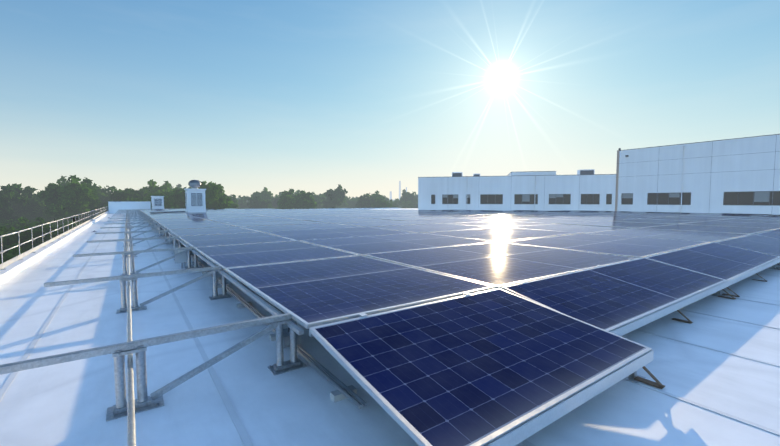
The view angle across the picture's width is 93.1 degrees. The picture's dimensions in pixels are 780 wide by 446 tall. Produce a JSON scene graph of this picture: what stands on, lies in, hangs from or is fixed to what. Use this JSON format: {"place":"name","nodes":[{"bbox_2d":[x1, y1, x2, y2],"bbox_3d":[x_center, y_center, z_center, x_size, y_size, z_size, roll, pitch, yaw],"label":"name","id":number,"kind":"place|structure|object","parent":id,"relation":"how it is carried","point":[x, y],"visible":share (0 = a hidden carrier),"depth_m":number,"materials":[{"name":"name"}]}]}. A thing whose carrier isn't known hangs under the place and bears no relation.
{"place":"outdoors","nodes":[
{"label":"outdoors","id":0,"kind":"place"},
{"bbox_2d":[0,223,15,234],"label":"tree","id":1,"kind":"object","parent":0,"point":[4,229],"visible":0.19,"depth_m":45.05,"materials":[{"name":"green plant"}]},
{"bbox_2d":[0,246,23,263],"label":"tree","id":2,"kind":"object","parent":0,"point":[13,251],"depth_m":30.72,"materials":[{"name":"green plant"}]},
{"bbox_2d":[0,243,27,261],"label":"tree","id":3,"kind":"object","parent":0,"point":[11,254],"visible":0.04,"depth_m":38.03,"materials":[{"name":"green plant"}]},
{"bbox_2d":[0,184,29,221],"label":"tree","id":4,"kind":"object","parent":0,"point":[6,211],"visible":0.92,"depth_m":76.19,"materials":[{"name":"green plant"}]},
{"bbox_2d":[1,187,44,220],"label":"tree","id":5,"kind":"object","parent":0,"point":[18,207],"visible":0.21,"depth_m":84.88,"materials":[{"name":"green plant"}]},
{"bbox_2d":[8,222,39,234],"bbox_3d":[-62.017,3.699,60.862,8.333,7.451,8.078,2,4,28],"label":"tree","id":6,"kind":"object","parent":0,"point":[22,224],"depth_m":61.25,"materials":[{"name":"green plant"}]},
{"bbox_2d":[8,183,46,221],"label":"tree","id":7,"kind":"object","parent":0,"point":[28,191],"visible":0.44,"depth_m":85.15,"materials":[{"name":"green plant"}]},
{"bbox_2d":[0,223,64,255],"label":"tree","id":8,"kind":"object","parent":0,"point":[25,236],"visible":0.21,"depth_m":41.58,"materials":[{"name":"green plant"}]},
{"bbox_2d":[18,217,79,232],"bbox_3d":[-52.513,3.313,57.691,9.192,8.603,8.910,3,4,40],"label":"tree","id":9,"kind":"object","parent":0,"point":[35,223],"visible":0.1,"depth_m":56.81,"materials":[{"name":"green plant"}]},
{"bbox_2d":[49,218,81,225],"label":"tree","id":10,"kind":"object","parent":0,"point":[55,223],"depth_m":73.34,"materials":[{"name":"green plant"}]},
{"bbox_2d":[37,175,101,222],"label":"tree","id":11,"kind":"object","parent":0,"point":[73,201],"visible":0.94,"depth_m":78.33,"materials":[{"name":"green plant"}]},
{"bbox_2d":[39,201,100,223],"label":"tree","id":12,"kind":"object","parent":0,"point":[47,218],"depth_m":83.59,"materials":[{"name":"green plant"}]},
{"bbox_2d":[51,216,91,223],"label":"tree","id":13,"kind":"object","parent":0,"point":[76,222],"visible":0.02,"depth_m":84.12,"materials":[{"name":"green plant"}]},
{"bbox_2d":[45,176,104,198],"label":"tree","id":14,"kind":"object","parent":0,"point":[64,182],"visible":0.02,"depth_m":100.07,"materials":[{"name":"green plant"}]},
{"bbox_2d":[43,177,108,221],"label":"tree","id":15,"kind":"object","parent":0,"point":[50,197],"visible":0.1,"depth_m":82.76,"materials":[{"name":"green plant"}]},
{"bbox_2d":[79,182,116,201],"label":"tree","id":16,"kind":"object","parent":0,"point":[109,190],"visible":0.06,"depth_m":106.95,"materials":[{"name":"green plant"}]},
{"bbox_2d":[100,193,145,210],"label":"tree","id":17,"kind":"object","parent":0,"point":[125,195],"depth_m":93.23,"materials":[{"name":"green plant"}]},
{"bbox_2d":[107,188,142,210],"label":"tree","id":18,"kind":"object","parent":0,"point":[116,195],"visible":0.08,"depth_m":92.56,"materials":[{"name":"green plant"}]},
{"bbox_2d":[114,188,143,198],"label":"tree","id":19,"kind":"object","parent":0,"point":[138,192],"visible":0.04,"depth_m":99.15,"materials":[{"name":"green plant"}]},
{"bbox_2d":[135,185,163,196],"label":"tree","id":20,"kind":"object","parent":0,"point":[160,189],"visible":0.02,"depth_m":104.63,"materials":[{"name":"green plant"}]},
{"bbox_2d":[141,179,170,197],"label":"tree","id":21,"kind":"object","parent":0,"point":[151,187],"visible":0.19,"depth_m":104.40,"materials":[{"name":"green plant"}]},
{"bbox_2d":[127,190,185,208],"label":"tree","id":22,"kind":"object","parent":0,"point":[169,202],"visible":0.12,"depth_m":88.10,"materials":[{"name":"green plant"}]},
{"bbox_2d":[140,181,178,191],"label":"tree","id":23,"kind":"object","parent":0,"point":[166,183],"depth_m":113.10,"materials":[{"name":"green plant"}]},
{"bbox_2d":[161,189,181,208],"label":"tree","id":24,"kind":"object","parent":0,"point":[175,190],"depth_m":98.02,"materials":[{"name":"green plant"}]},
{"bbox_2d":[172,181,226,207],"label":"tree","id":25,"kind":"object","parent":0,"point":[180,194],"visible":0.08,"depth_m":94.13,"materials":[{"name":"green plant"}]},
{"bbox_2d":[174,181,233,208],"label":"tree","id":26,"kind":"object","parent":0,"point":[213,199],"visible":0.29,"depth_m":93.07,"materials":[{"name":"green plant"}]},
{"bbox_2d":[227,194,237,203],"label":"tree","id":27,"kind":"object","parent":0,"point":[234,199],"visible":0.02,"depth_m":149.10,"materials":[{"name":"green plant"}]},
{"bbox_2d":[229,204,238,208],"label":"tree","id":28,"kind":"object","parent":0,"point":[233,206],"depth_m":110.77,"materials":[{"name":"green plant"}]},
{"bbox_2d":[235,195,249,208],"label":"tree","id":29,"kind":"object","parent":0,"point":[242,203],"visible":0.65,"depth_m":190.12,"materials":[{"name":"green plant"}]},
{"bbox_2d":[247,196,272,208],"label":"tree","id":30,"kind":"object","parent":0,"point":[255,203],"visible":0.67,"depth_m":167.19,"materials":[{"name":"green plant"}]},
{"bbox_2d":[251,187,272,200],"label":"tree","id":31,"kind":"object","parent":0,"point":[265,193],"visible":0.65,"depth_m":187.17,"materials":[{"name":"green plant"}]},
{"bbox_2d":[272,197,279,207],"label":"tree","id":32,"kind":"object","parent":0,"point":[274,203],"visible":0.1,"depth_m":192.59,"materials":[{"name":"green plant"}]},
{"bbox_2d":[277,188,305,208],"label":"tree","id":33,"kind":"object","parent":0,"point":[287,200],"visible":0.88,"depth_m":144.97,"materials":[{"name":"green plant"}]},
{"bbox_2d":[294,190,316,208],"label":"tree","id":34,"kind":"object","parent":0,"point":[307,199],"visible":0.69,"depth_m":144.89,"materials":[{"name":"green plant"}]},
{"bbox_2d":[313,195,322,208],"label":"tree","id":35,"kind":"object","parent":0,"point":[318,206],"visible":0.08,"depth_m":201.84,"materials":[{"name":"green plant"}]},
{"bbox_2d":[312,192,325,204],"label":"tree","id":36,"kind":"object","parent":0,"point":[319,197],"visible":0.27,"depth_m":206.50,"materials":[{"name":"green plant"}]},
{"bbox_2d":[318,198,336,208],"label":"tree","id":37,"kind":"object","parent":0,"point":[326,205],"visible":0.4,"depth_m":191.68,"materials":[{"name":"green plant"}]},
{"bbox_2d":[324,184,347,208],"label":"tree","id":38,"kind":"object","parent":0,"point":[336,196],"visible":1,"depth_m":187.01,"materials":[{"name":"green plant"}]},
{"bbox_2d":[336,196,348,207],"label":"tree","id":39,"kind":"object","parent":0,"point":[344,205],"visible":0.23,"depth_m":224.45,"materials":[{"name":"green plant"}]},
{"bbox_2d":[346,196,356,207],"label":"tree","id":40,"kind":"object","parent":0,"point":[350,206],"visible":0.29,"depth_m":239.78,"materials":[{"name":"green plant"}]},
{"bbox_2d":[347,197,358,207],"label":"tree","id":41,"kind":"object","parent":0,"point":[353,201],"visible":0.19,"depth_m":237.00,"materials":[{"name":"green plant"}]},
{"bbox_2d":[357,194,376,207],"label":"tree","id":42,"kind":"object","parent":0,"point":[364,201],"visible":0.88,"depth_m":191.95,"materials":[{"name":"green plant"}]},
{"bbox_2d":[366,190,384,203],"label":"tree","id":43,"kind":"object","parent":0,"point":[376,194],"visible":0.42,"depth_m":198.08,"materials":[{"name":"green plant"}]},
{"bbox_2d":[371,196,396,207],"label":"tree","id":44,"kind":"object","parent":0,"point":[383,204],"visible":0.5,"depth_m":181.91,"materials":[{"name":"green plant"}]},
{"bbox_2d":[0,0,779,198],"label":"sky","id":45,"kind":"structure","parent":0,"point":[245,97],"materials":[{"name":"blue"}]},
{"bbox_2d":[390,201,398,207],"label":"tree","id":46,"kind":"object","parent":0,"point":[394,203],"visible":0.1,"depth_m":220.88,"materials":[{"name":"green plant"}]},
{"bbox_2d":[389,181,406,199],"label":"towers","id":47,"kind":"structure","parent":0,"point":[399,191],"depth_m":497.26,"materials":[{"name":"grey"}]},
{"bbox_2d":[396,189,417,205],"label":"tree","id":48,"kind":"object","parent":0,"point":[408,196],"visible":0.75,"depth_m":239.92,"materials":[{"name":"green plant"}]},
{"bbox_2d":[400,200,416,207],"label":"tree","id":49,"kind":"object","parent":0,"point":[408,204],"visible":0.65,"depth_m":232.52,"materials":[{"name":"green plant"}]},
{"bbox_2d":[418,169,615,210],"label":"hall","id":50,"kind":"structure","parent":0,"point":[587,189],"depth_m":58.94,"materials":[{"name":"white metal"}]},
{"bbox_2d":[615,134,779,214],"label":"tall hall","id":51,"kind":"structure","parent":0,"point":[738,176],"depth_m":47.15,"materials":[{"name":"white metal"}]},
{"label":"host building","id":52,"kind":"object","parent":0,"visible":0},
{"bbox_2d":[0,208,779,445],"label":"roof membrane","id":53,"kind":"object","parent":52,"relation":"on","point":[66,403],"depth_m":4.27,"materials":[{"name":"white plastic"}]},
{"bbox_2d":[108,201,150,212],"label":"parapet wall","id":54,"kind":"structure","parent":53,"relation":"on","point":[114,207],"depth_m":62.07,"materials":[{"name":"white concrete"}]},
{"bbox_2d":[0,209,306,445],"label":"mounting rack","id":55,"kind":"object","parent":53,"relation":"on","point":[129,407],"visible":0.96,"depth_m":4.27,"materials":[{"name":"metal"}]},
{"bbox_2d":[112,210,304,417],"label":"rack fixings","id":56,"kind":"object","parent":55,"relation":"attached to","point":[127,352],"visible":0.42,"depth_m":4.38,"materials":[{"name":"metal"}]},
{"bbox_2d":[151,196,163,208],"bbox_3d":[-40.940,-3.304,65.178,1.940,2.890,1.940,-2,4,-35],"label":"rooftop vent unit","id":57,"kind":"object","parent":53,"relation":"on","point":[157,202],"visible":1,"depth_m":64.45,"materials":[{"name":"white paint"}]},
{"bbox_2d":[150,211,185,213],"bbox_3d":[-24.649,-1.212,41.260,0.180,0.171,5.382,0,3,7],"label":"unit duct","id":58,"kind":"object","parent":53,"relation":"on","point":[167,212],"visible":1,"depth_m":41.07,"materials":[{"name":"metal"}]},
{"bbox_2d":[173,250,197,268],"bbox_3d":[-6.149,1.046,11.172,0.662,0.630,0.180,-2,4,-35],"label":"combiner box","id":59,"kind":"object","parent":53,"relation":"on","point":[181,258],"visible":0.75,"depth_m":11.03,"materials":[{"name":"grey metal"}]},
{"bbox_2d":[184,180,205,212],"bbox_3d":[-23.649,-2.949,44.938,2.140,4.590,2.140,-2,4,-35],"label":"rooftop vent unit","id":60,"kind":"object","parent":53,"relation":"on","point":[195,200],"visible":1,"depth_m":44.23,"materials":[{"name":"white paint"}]},
{"bbox_2d":[0,208,399,284],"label":"parapet","id":61,"kind":"structure","parent":53,"relation":"on","point":[4,278],"depth_m":13.17,"materials":[{"name":"white paint"}]},
{"bbox_2d":[0,212,107,276],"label":"parapet cap","id":62,"kind":"object","parent":61,"relation":"on","point":[12,266],"visible":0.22,"depth_m":12.69,"materials":[{"name":"white metal"}]},
{"bbox_2d":[0,206,108,269],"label":"guard rail","id":63,"kind":"object","parent":61,"relation":"on","point":[13,260],"visible":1,"depth_m":13.48,"materials":[{"name":"metal"}]},
{"bbox_2d":[148,219,367,408],"bbox_3d":[-20.212,-0.123,31.581,0.260,0.537,69.000,-2,4,-35],"label":"cable run","id":64,"kind":"object","parent":53,"relation":"on","point":[345,392],"visible":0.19,"depth_m":4.51,"materials":[{"name":"grey plastic"}]},
{"bbox_2d":[0,213,779,445],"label":"roof seams","id":65,"kind":"object","parent":53,"relation":"on","point":[241,430],"visible":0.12,"depth_m":4.41,"materials":[{"name":"white plastic"}]},
{"bbox_2d":[225,265,778,382],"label":"mounting brackets","id":66,"kind":"object","parent":53,"relation":"on","point":[632,376],"visible":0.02,"depth_m":4.22,"materials":[{"name":"grey metal"}]},
{"bbox_2d":[188,245,284,313],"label":"string cables","id":67,"kind":"object","parent":66,"relation":"on","point":[261,297],"visible":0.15,"depth_m":5.66,"materials":[{"name":"grey plastic"}]},
{"bbox_2d":[142,209,779,445],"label":"solar panel frames","id":68,"kind":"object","parent":66,"relation":"on","point":[413,433],"visible":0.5,"depth_m":5.43,"materials":[{"name":"silver metal"}]},
{"bbox_2d":[140,209,779,445],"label":"solar panels","id":69,"kind":"object","parent":68,"relation":"in","point":[467,370],"visible":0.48,"depth_m":6.45,"materials":[{"name":"blue glass"}]},
{"bbox_2d":[184,209,774,316],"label":"panel clamps","id":70,"kind":"object","parent":66,"relation":"on","point":[364,314],"visible":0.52,"depth_m":10.65,"materials":[{"name":"metal"}]},
{"bbox_2d":[486,258,779,445],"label":"panel frame edge","id":71,"kind":"object","parent":66,"relation":"attached to","point":[519,434],"visible":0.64,"depth_m":3.55,"materials":[{"name":"silver metal"}]},
{"bbox_2d":[634,263,779,388],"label":"panel support brackets","id":72,"kind":"object","parent":53,"relation":"on","point":[657,384],"visible":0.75,"depth_m":4.18,"materials":[{"name":"grey metal"}]}
]}

